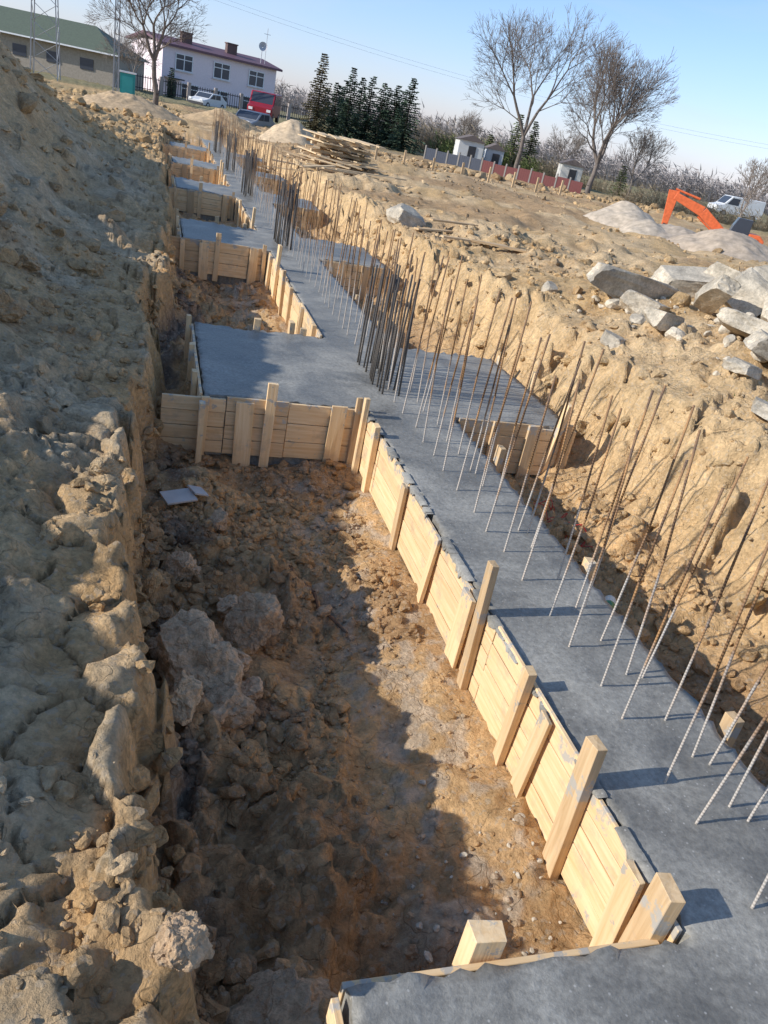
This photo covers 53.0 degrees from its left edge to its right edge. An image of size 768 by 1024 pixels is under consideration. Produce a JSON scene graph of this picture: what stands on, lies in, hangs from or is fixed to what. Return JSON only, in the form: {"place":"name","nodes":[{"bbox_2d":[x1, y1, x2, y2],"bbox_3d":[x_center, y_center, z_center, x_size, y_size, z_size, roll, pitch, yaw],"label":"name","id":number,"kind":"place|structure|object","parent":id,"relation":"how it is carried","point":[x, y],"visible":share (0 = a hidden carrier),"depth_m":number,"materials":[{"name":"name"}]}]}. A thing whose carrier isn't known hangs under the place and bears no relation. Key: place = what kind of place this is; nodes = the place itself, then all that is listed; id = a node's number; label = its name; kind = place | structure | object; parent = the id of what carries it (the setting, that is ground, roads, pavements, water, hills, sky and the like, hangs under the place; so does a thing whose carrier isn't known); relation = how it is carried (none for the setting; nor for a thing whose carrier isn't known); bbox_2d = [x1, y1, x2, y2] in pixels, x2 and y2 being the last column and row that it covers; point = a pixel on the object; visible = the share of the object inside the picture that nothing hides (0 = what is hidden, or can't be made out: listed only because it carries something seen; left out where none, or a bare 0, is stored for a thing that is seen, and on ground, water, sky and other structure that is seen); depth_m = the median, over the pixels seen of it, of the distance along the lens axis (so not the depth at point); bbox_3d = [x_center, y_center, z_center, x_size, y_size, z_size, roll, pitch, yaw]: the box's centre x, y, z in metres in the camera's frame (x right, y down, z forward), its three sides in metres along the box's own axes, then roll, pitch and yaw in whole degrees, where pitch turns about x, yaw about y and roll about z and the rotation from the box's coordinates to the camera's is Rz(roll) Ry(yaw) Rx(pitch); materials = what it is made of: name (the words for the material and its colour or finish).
{"place":"outdoors","nodes":[
{"label":"outdoors","id":0,"kind":"place"},
{"bbox_2d":[0,39,767,1023],"bbox_3d":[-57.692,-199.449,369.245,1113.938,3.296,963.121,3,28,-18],"label":"ground","id":1,"kind":"structure","parent":0,"point":[68,659],"depth_m":4.07,"materials":[{"name":"soil"}]},
{"bbox_2d":[30,0,60,80],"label":"lattice mast","id":2,"kind":"object","parent":1,"relation":"on","point":[34,36],"visible":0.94,"depth_m":57.42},
{"bbox_2d":[0,33,137,434],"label":"heap clods","id":3,"kind":"object","parent":1,"relation":"on","point":[28,102],"visible":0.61,"depth_m":9.97,"materials":[{"name":"soil"}]},
{"bbox_2d":[0,5,150,89],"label":"green roofed hall","id":4,"kind":"structure","parent":1,"relation":"on","point":[82,57],"depth_m":70.52,"materials":[{"name":"clear concrete"}]},
{"bbox_2d":[0,192,151,1023],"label":"bank clods","id":5,"kind":"object","parent":1,"relation":"on","point":[81,971],"visible":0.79,"depth_m":2.15,"materials":[{"name":"soil"}]},
{"bbox_2d":[112,0,120,90],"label":"lattice pole","id":6,"kind":"object","parent":1,"relation":"on","point":[118,50],"visible":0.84,"depth_m":54.17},
{"bbox_2d":[51,85,188,155],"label":"field clods","id":7,"kind":"object","parent":1,"relation":"on","point":[140,136],"visible":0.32,"depth_m":25.89,"materials":[{"name":"soil"}]},
{"bbox_2d":[71,91,184,120],"bbox_3d":[-13.259,-21.008,39.684,7.562,1.015,7.507,17,27,10],"label":"sand heap","id":8,"kind":"object","parent":1,"relation":"on","point":[141,106],"visible":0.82,"depth_m":38.75,"materials":[{"name":"sand"}]},
{"bbox_2d":[119,70,136,94],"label":"portable toilet","id":9,"kind":"object","parent":1,"relation":"on","point":[127,82],"visible":0.76,"depth_m":59.93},
{"bbox_2d":[95,23,161,72],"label":"bare tree","id":10,"kind":"object","parent":1,"relation":"on","point":[134,54],"visible":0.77,"depth_m":61.66,"materials":[{"name":"plant"}]},
{"bbox_2d":[72,250,200,1023],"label":"slumped clay blocks","id":11,"kind":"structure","parent":1,"relation":"on","point":[83,902],"depth_m":2.96,"materials":[{"name":"soil"}]},
{"bbox_2d":[82,0,209,104],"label":"bare tree","id":12,"kind":"object","parent":1,"relation":"on","point":[154,55],"visible":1,"depth_m":48.66,"materials":[{"name":"brown plant"}]},
{"bbox_2d":[165,68,175,97],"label":"thuja tree","id":13,"kind":"object","parent":1,"relation":"on","point":[170,89],"visible":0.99,"depth_m":74.69,"materials":[{"name":"green plant"}]},
{"bbox_2d":[159,485,208,504],"bbox_3d":[-1.261,-0.115,4.883,0.289,0.045,0.145,-10,34,-37],"label":"board scrap","id":14,"kind":"object","parent":1,"relation":"on","point":[177,496],"visible":1,"depth_m":4.86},
{"bbox_2d":[131,37,276,107],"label":"walls","id":15,"kind":"structure","parent":1,"relation":"on","point":[201,75],"depth_m":84.79,"materials":[{"name":"paint"}]},
{"bbox_2d":[126,30,282,71],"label":"roof","id":16,"kind":"structure","parent":15,"relation":"on","point":[220,53],"depth_m":85.37,"materials":[{"name":"tile"}]},
{"bbox_2d":[180,31,237,54],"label":"chimneys","id":17,"kind":"object","parent":16,"relation":"on","point":[230,48],"visible":0.62,"depth_m":86.84,"materials":[{"name":"brick"}]},
{"bbox_2d":[175,53,264,108],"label":"windows","id":18,"kind":"structure","parent":15,"relation":"attached to","point":[184,62],"depth_m":85.25,"materials":[{"name":"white glass"}]},
{"bbox_2d":[188,91,226,108],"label":"white car","id":19,"kind":"object","parent":1,"relation":"on","point":[208,99],"visible":0.75,"depth_m":73.51,"materials":[{"name":"paint"}]},
{"bbox_2d":[104,434,313,1023],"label":"mud clods","id":20,"kind":"object","parent":1,"relation":"on","point":[293,860],"visible":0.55,"depth_m":2.72,"materials":[{"name":"soil"}]},
{"bbox_2d":[150,221,276,350],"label":"mud clods","id":21,"kind":"object","parent":1,"relation":"on","point":[187,293],"visible":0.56,"depth_m":9.82,"materials":[{"name":"soil"}]},
{"bbox_2d":[164,139,266,171],"bbox_3d":[-5.713,-11.924,25.855,3.442,0.708,9.137,3,28,-18],"label":"timber formwork","id":22,"kind":"object","parent":1,"relation":"on","point":[182,153],"visible":0.4,"depth_m":24.82,"materials":[{"name":"brown wood"}]},
{"bbox_2d":[179,108,261,131],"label":"earth heap","id":23,"kind":"object","parent":1,"relation":"on","point":[207,117],"visible":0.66,"depth_m":44.50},
{"bbox_2d":[131,70,312,121],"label":"railing fence","id":24,"kind":"object","parent":1,"relation":"on","point":[161,81],"visible":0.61,"depth_m":77.06,"materials":[{"name":"metal"}]},
{"bbox_2d":[168,143,289,194],"bbox_3d":[-4.410,-9.424,21.367,3.436,0.826,8.737,3,28,-18],"label":"timber formwork","id":25,"kind":"object","parent":1,"relation":"on","point":[184,171],"visible":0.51,"depth_m":20.33,"materials":[{"name":"brown wood"}]},
{"bbox_2d":[168,160,324,233],"bbox_3d":[-3.053,-6.753,16.695,3.439,0.828,9.037,3,28,-18],"label":"timber formwork","id":26,"kind":"object","parent":1,"relation":"on","point":[187,201],"visible":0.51,"depth_m":15.96,"materials":[{"name":"brown wood"}]},
{"bbox_2d":[235,109,274,126],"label":"silver car","id":27,"kind":"object","parent":1,"relation":"on","point":[255,118],"visible":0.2,"depth_m":52.16,"materials":[{"name":"paint"}]},
{"bbox_2d":[247,90,281,122],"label":"red van","id":28,"kind":"object","parent":1,"relation":"on","point":[265,102],"visible":0.59,"depth_m":58.09,"materials":[{"name":"paint"}]},
{"bbox_2d":[114,385,421,1023],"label":"mud clods","id":29,"kind":"object","parent":1,"relation":"on","point":[256,786],"visible":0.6,"depth_m":3.47,"materials":[{"name":"soil"}]},
{"bbox_2d":[170,198,389,324],"bbox_3d":[-1.668,-4.021,11.918,3.435,0.826,9.986,3,28,-18],"label":"timber formwork","id":30,"kind":"object","parent":1,"relation":"on","point":[194,251],"visible":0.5,"depth_m":11.17,"materials":[{"name":"brown wood"}]},
{"bbox_2d":[257,119,313,145],"bbox_3d":[-4.214,-17.430,35.720,4.440,1.364,4.474,3,28,-18],"label":"sand heap","id":31,"kind":"object","parent":1,"relation":"on","point":[288,131],"visible":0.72,"depth_m":34.93,"materials":[{"name":"sand"}]},
{"bbox_2d":[299,53,332,133],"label":"fir tree","id":32,"kind":"object","parent":1,"relation":"on","point":[313,124],"visible":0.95,"depth_m":57.94,"materials":[{"name":"green plant"}]},
{"bbox_2d":[289,565,347,633],"bbox_3d":[-0.427,0.504,4.514,0.045,0.106,0.772,-8,33,-34],"label":"muddy stick","id":33,"kind":"object","parent":1,"relation":"on","point":[334,620],"visible":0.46,"depth_m":4.46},
{"bbox_2d":[223,459,420,662],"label":"mud clods","id":34,"kind":"object","parent":1,"relation":"on","point":[304,467],"visible":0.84,"depth_m":4.95,"materials":[{"name":"soil"}]},
{"bbox_2d":[257,129,406,180],"bbox_3d":[-1.724,-10.816,23.803,4.358,1.405,5.080,3,28,-18],"label":"timber plank pile","id":35,"kind":"object","parent":1,"relation":"on","point":[329,151],"visible":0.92,"depth_m":23.91,"materials":[{"name":"wood"}]},
{"bbox_2d":[321,82,345,135],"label":"fir tree","id":36,"kind":"object","parent":1,"relation":"on","point":[333,119],"visible":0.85,"depth_m":60.12,"materials":[{"name":"green plant"}]},
{"bbox_2d":[328,80,353,133],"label":"fir tree","id":37,"kind":"object","parent":1,"relation":"on","point":[343,92],"visible":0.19,"depth_m":65.13,"materials":[{"name":"green plant"}]},
{"bbox_2d":[327,67,362,139],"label":"fir tree","id":38,"kind":"object","parent":1,"relation":"on","point":[349,133],"visible":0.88,"depth_m":61.87,"materials":[{"name":"green plant"}]},
{"bbox_2d":[345,77,369,139],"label":"fir tree","id":39,"kind":"object","parent":1,"relation":"on","point":[361,95],"visible":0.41,"depth_m":63.42,"materials":[{"name":"green plant"}]},
{"bbox_2d":[349,76,380,145],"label":"fir tree","id":40,"kind":"object","parent":1,"relation":"on","point":[365,125],"visible":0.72,"depth_m":62.83,"materials":[{"name":"green plant"}]},
{"bbox_2d":[361,83,392,147],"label":"fir tree","id":41,"kind":"object","parent":1,"relation":"on","point":[376,126],"visible":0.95,"depth_m":62.15,"materials":[{"name":"green plant"}]},
{"bbox_2d":[371,88,394,142],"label":"fir tree","id":42,"kind":"object","parent":1,"relation":"on","point":[389,98],"visible":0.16,"depth_m":66.19,"materials":[{"name":"green plant"}]},
{"bbox_2d":[371,85,404,147],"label":"fir tree","id":43,"kind":"object","parent":1,"relation":"on","point":[395,107],"visible":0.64,"depth_m":62.09,"materials":[{"name":"green plant"}]},
{"bbox_2d":[382,78,425,153],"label":"fir tree","id":44,"kind":"object","parent":1,"relation":"on","point":[402,135],"visible":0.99,"depth_m":60.51,"materials":[{"name":"green plant"}]},
{"bbox_2d":[386,203,425,226],"bbox_3d":[0.372,-5.386,14.133,0.659,0.462,0.519,-7,32,-33],"label":"concrete rubble","id":45,"kind":"object","parent":1,"relation":"on","point":[405,215],"visible":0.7,"depth_m":13.97,"materials":[{"name":"concrete"}]},
{"bbox_2d":[252,470,562,970],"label":"gravel crumbs","id":46,"kind":"object","parent":1,"relation":"on","point":[519,819],"visible":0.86,"depth_m":3.35,"materials":[{"name":"stone"}]},
{"bbox_2d":[160,244,744,760],"bbox_3d":[-0.209,-1.149,6.898,3.440,0.827,10.516,3,28,-18],"label":"timber formwork","id":47,"kind":"object","parent":1,"relation":"on","point":[260,428],"visible":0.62,"depth_m":5.89,"materials":[{"name":"brown wood"}]},
{"bbox_2d":[348,145,563,194],"bbox_3d":[3.962,-17.641,39.774,12.100,0.961,0.664,3,28,-18],"label":"stake fence","id":48,"kind":"object","parent":1,"relation":"on","point":[489,174],"visible":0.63,"depth_m":39.87,"materials":[{"name":"brown wood"}]},
{"bbox_2d":[410,116,517,166],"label":"shrub row","id":49,"kind":"object","parent":1,"relation":"on","point":[426,138],"visible":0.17,"depth_m":68.60,"materials":[{"name":"plant"}]},
{"bbox_2d":[366,780,561,973],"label":"concrete crumbs","id":50,"kind":"object","parent":1,"relation":"on","point":[427,954],"visible":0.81,"depth_m":2.85,"materials":[{"name":"concrete"}]},
{"bbox_2d":[170,139,767,1023],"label":"concrete foundation","id":51,"kind":"object","parent":1,"relation":"on","point":[708,965],"visible":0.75,"depth_m":3.34,"materials":[{"name":"concrete"}]},
{"bbox_2d":[213,121,223,152],"bbox_3d":[-5.445,-12.354,25.415,0.239,1.007,0.913,3,28,-18],"label":"column rebar cage","id":52,"kind":"object","parent":51,"relation":"on","point":[216,137],"depth_m":25.25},
{"bbox_2d":[225,131,237,170],"bbox_3d":[-4.145,-9.764,20.879,0.252,1.008,0.964,3,28,-18],"label":"column rebar cage","id":53,"kind":"object","parent":51,"relation":"on","point":[229,142],"depth_m":20.80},
{"bbox_2d":[241,146,257,195],"bbox_3d":[-2.885,-7.295,16.573,0.235,1.000,0.913,3,28,-18],"label":"column rebar cage","id":54,"kind":"object","parent":51,"relation":"on","point":[247,167],"depth_m":16.54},
{"bbox_2d":[273,176,299,249],"bbox_3d":[-1.487,-4.562,11.789,0.249,1.009,0.874,3,28,-18],"label":"column rebar cage","id":55,"kind":"object","parent":51,"relation":"on","point":[281,192],"depth_m":11.72,"materials":[{"name":"metal"}]},
{"bbox_2d":[357,264,420,395],"bbox_3d":[0.025,-1.577,6.576,0.242,1.003,0.887,3,28,-18],"label":"column rebar cage","id":56,"kind":"object","parent":51,"relation":"on","point":[375,359],"depth_m":6.50,"materials":[{"name":"metal"}]},
{"bbox_2d":[211,108,767,908],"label":"starter rebar row","id":57,"kind":"object","parent":51,"relation":"on","point":[561,458],"visible":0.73,"depth_m":4.28,"materials":[{"name":"metal"}]},
{"bbox_2d":[453,134,485,158],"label":"garden shed","id":58,"kind":"structure","parent":1,"relation":"on","point":[468,145],"depth_m":60.39,"materials":[{"name":"paint"}]},
{"bbox_2d":[414,218,527,252],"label":"loose planks","id":59,"kind":"object","parent":1,"relation":"on","point":[504,246],"visible":0.79,"depth_m":12.51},
{"bbox_2d":[457,109,485,135],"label":"bare tree","id":60,"kind":"object","parent":1,"relation":"on","point":[477,128],"visible":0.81,"depth_m":71.44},
{"bbox_2d":[483,143,505,164],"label":"garden shed","id":61,"kind":"structure","parent":1,"relation":"on","point":[492,152],"depth_m":62.37,"materials":[{"name":"paint"}]},
{"bbox_2d":[423,145,582,193],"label":"panel fence","id":62,"kind":"object","parent":1,"relation":"on","point":[531,176],"visible":0.6,"depth_m":53.17,"materials":[{"name":"metal"}]},
{"bbox_2d":[324,397,685,1023],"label":"timber formwork","id":63,"kind":"object","parent":1,"relation":"on","point":[621,904],"visible":0.81,"depth_m":3.12,"materials":[{"name":"brown wood"}]},
{"bbox_2d":[367,413,655,883],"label":"cement slurry smears","id":64,"kind":"object","parent":63,"relation":"attached to","point":[635,853],"visible":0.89,"depth_m":3.54,"materials":[{"name":"concrete"}]},
{"bbox_2d":[250,137,766,276],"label":"field clods","id":65,"kind":"object","parent":1,"relation":"on","point":[668,258],"visible":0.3,"depth_m":19.27,"materials":[{"name":"soil"}]},
{"bbox_2d":[503,114,525,167],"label":"thuja tree","id":66,"kind":"object","parent":1,"relation":"on","point":[517,130],"visible":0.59,"depth_m":67.55,"materials":[{"name":"green plant"}]},
{"bbox_2d":[274,75,767,215],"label":"distant treeline","id":67,"kind":"object","parent":1,"relation":"on","point":[688,184],"visible":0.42,"depth_m":130.54,"materials":[{"name":"plant"}]},
{"bbox_2d":[522,121,540,161],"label":"thuja tree","id":68,"kind":"object","parent":1,"relation":"on","point":[532,141],"visible":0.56,"depth_m":68.31,"materials":[{"name":"green plant"}]},
{"bbox_2d":[367,151,700,221],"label":"field clods","id":69,"kind":"object","parent":1,"relation":"on","point":[509,177],"visible":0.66,"depth_m":47.31,"materials":[{"name":"soil"}]},
{"bbox_2d":[464,2,622,168],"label":"bare ash tree","id":70,"kind":"object","parent":1,"relation":"on","point":[526,128],"visible":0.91,"depth_m":57.39,"materials":[{"name":"brown plant"}]},
{"bbox_2d":[342,211,767,659],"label":"slumped clay blocks","id":71,"kind":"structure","parent":1,"relation":"on","point":[761,649],"depth_m":6.83,"materials":[{"name":"soil"}]},
{"bbox_2d":[503,148,618,192],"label":"shrub row","id":72,"kind":"object","parent":1,"relation":"on","point":[552,173],"visible":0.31,"depth_m":67.67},
{"bbox_2d":[534,500,592,546],"bbox_3d":[1.331,0.056,5.854,0.262,0.164,0.756,3,28,-18],"label":"clod","id":73,"kind":"object","parent":1,"relation":"on","point":[562,517],"visible":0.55,"depth_m":5.96,"materials":[{"name":"soil"}]},
{"bbox_2d":[543,124,589,174],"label":"bare tree","id":74,"kind":"object","parent":1,"relation":"on","point":[578,143],"visible":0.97,"depth_m":69.81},
{"bbox_2d":[555,159,584,181],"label":"garden shed","id":75,"kind":"structure","parent":1,"relation":"on","point":[569,168],"depth_m":63.63,"materials":[{"name":"paint"}]},
{"bbox_2d":[393,223,767,534],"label":"earth clods","id":76,"kind":"object","parent":1,"relation":"on","point":[680,299],"visible":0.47,"depth_m":9.16,"materials":[{"name":"soil"}]},
{"bbox_2d":[600,329,624,348],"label":"concrete rubble","id":77,"kind":"object","parent":1,"relation":"on","point":[611,339],"visible":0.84,"depth_m":7.21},
{"bbox_2d":[608,166,627,195],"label":"thuja tree","id":78,"kind":"object","parent":1,"relation":"on","point":[622,176],"visible":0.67,"depth_m":67.07,"materials":[{"name":"green plant"}]},
{"bbox_2d":[583,201,654,227],"bbox_3d":[8.032,-9.755,25.586,3.921,1.023,3.916,3,28,-18],"label":"gravel heap","id":79,"kind":"object","parent":1,"relation":"on","point":[619,214],"visible":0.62,"depth_m":24.95,"materials":[{"name":"gravel"}]},
{"bbox_2d":[561,32,679,193],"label":"bare ash tree","id":80,"kind":"object","parent":1,"relation":"on","point":[614,73],"visible":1,"depth_m":52.13,"materials":[{"name":"brown plant"}]},
{"bbox_2d":[586,262,678,298],"bbox_3d":[2.798,-2.588,8.865,1.399,0.474,0.578,0,29,-23],"label":"concrete rubble","id":81,"kind":"object","parent":1,"relation":"on","point":[614,282],"visible":0.67,"depth_m":8.56,"materials":[{"name":"concrete"}]},
{"bbox_2d":[506,466,767,782],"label":"trench clods","id":82,"kind":"object","parent":1,"relation":"on","point":[745,652],"visible":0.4,"depth_m":4.89,"materials":[{"name":"soil"}]},
{"bbox_2d":[619,219,664,235],"bbox_3d":[8.354,-8.770,24.178,2.614,0.702,2.630,3,28,-18],"label":"gravel heap","id":83,"kind":"object","parent":1,"relation":"on","point":[649,227],"visible":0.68,"depth_m":23.82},
{"bbox_2d":[612,125,676,195],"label":"bare tree","id":84,"kind":"object","parent":1,"relation":"on","point":[644,152],"visible":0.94,"depth_m":65.33,"materials":[{"name":"plant"}]},
{"bbox_2d":[618,289,670,316],"bbox_3d":[2.804,-2.214,8.312,0.458,0.305,0.487,31,32,33],"label":"concrete rubble","id":85,"kind":"object","parent":1,"relation":"on","point":[632,301],"visible":0.62,"depth_m":8.18,"materials":[{"name":"concrete"}]},
{"bbox_2d":[541,281,767,375],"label":"rubble fragments","id":86,"kind":"object","parent":1,"relation":"on","point":[676,333],"visible":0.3,"depth_m":7.64,"materials":[{"name":"concrete"}]},
{"bbox_2d":[643,307,684,330],"bbox_3d":[2.636,-1.832,7.320,0.348,0.191,0.274,-4,31,-29],"label":"concrete rubble","id":87,"kind":"object","parent":1,"relation":"on","point":[660,320],"visible":0.91,"depth_m":7.21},
{"bbox_2d":[656,224,695,238],"bbox_3d":[9.320,-8.682,24.427,4.455,0.705,4.434,3,28,-18],"label":"gravel heap","id":88,"kind":"object","parent":1,"relation":"on","point":[671,230],"visible":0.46,"depth_m":23.86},
{"bbox_2d":[650,265,715,297],"bbox_3d":[3.545,-2.681,9.006,0.807,0.401,0.554,12,27,-1],"label":"concrete rubble","id":89,"kind":"object","parent":1,"relation":"on","point":[691,280],"visible":0.45,"depth_m":8.86,"materials":[{"name":"concrete"}]},
{"bbox_2d":[602,180,767,231],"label":"shrub row","id":90,"kind":"object","parent":1,"relation":"on","point":[729,221],"visible":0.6,"depth_m":57.34,"materials":[{"name":"plant"}]},
{"bbox_2d":[661,188,763,243],"bbox_3d":[13.480,-11.856,31.617,4.125,1.960,1.463,17,27,9],"label":"orange excavator","id":91,"kind":"object","parent":1,"relation":"on","point":[706,218],"visible":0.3,"depth_m":31.67,"materials":[{"name":"metal"}]},
{"bbox_2d":[666,229,767,261],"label":"gravel heap","id":92,"kind":"object","parent":1,"relation":"on","point":[737,245],"visible":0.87,"depth_m":21.91,"materials":[{"name":"gravel"}]},
{"bbox_2d":[693,274,740,313],"bbox_3d":[3.506,-2.288,8.148,0.317,0.483,0.559,13,27,1],"label":"concrete rubble","id":93,"kind":"object","parent":1,"relation":"on","point":[714,295],"visible":1,"depth_m":8.03,"materials":[{"name":"concrete"}]},
{"bbox_2d":[704,261,741,278],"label":"concrete rubble","id":94,"kind":"object","parent":1,"relation":"on","point":[716,268],"visible":0.2,"depth_m":8.83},
{"bbox_2d":[707,195,765,219],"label":"white van","id":95,"kind":"object","parent":1,"relation":"on","point":[755,206],"visible":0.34,"depth_m":74.52,"materials":[{"name":"paint"}]},
{"bbox_2d":[716,307,767,338],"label":"concrete rubble","id":96,"kind":"object","parent":1,"relation":"on","point":[739,323],"visible":0.76,"depth_m":6.80,"materials":[{"name":"concrete"}]},
{"bbox_2d":[722,357,762,379],"bbox_3d":[2.894,-1.163,6.236,0.286,0.142,0.242,-8,33,-34],"label":"concrete rubble","id":97,"kind":"object","parent":1,"relation":"on","point":[739,366],"visible":0.97,"depth_m":6.16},
{"bbox_2d":[724,267,767,316],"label":"concrete rubble","id":98,"kind":"object","parent":1,"relation":"on","point":[750,294],"visible":0.54,"depth_m":8.16,"materials":[{"name":"concrete"}]},
{"bbox_2d":[731,158,767,217],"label":"bare tree","id":99,"kind":"object","parent":1,"relation":"on","point":[762,178],"visible":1,"depth_m":50.50,"materials":[{"name":"plant"}]},
{"bbox_2d":[742,265,767,280],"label":"concrete rubble","id":100,"kind":"object","parent":1,"relation":"on","point":[762,271],"visible":0.23,"depth_m":8.69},
{"bbox_2d":[743,329,767,360],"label":"concrete rubble","id":101,"kind":"object","parent":1,"relation":"on","point":[756,342],"visible":1,"depth_m":6.24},
{"bbox_2d":[751,397,767,420],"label":"concrete rubble","id":102,"kind":"object","parent":1,"relation":"on","point":[759,406],"visible":0.98,"depth_m":5.65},
{"bbox_2d":[0,0,767,201],"label":"sky","id":103,"kind":"structure","parent":0,"point":[720,49],"materials":[{"name":"blue"}]},
{"bbox_2d":[218,0,767,148],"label":"overhead power line","id":104,"kind":"object","parent":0,"point":[456,73],"visible":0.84,"depth_m":100.91,"materials":[{"name":"metal"}]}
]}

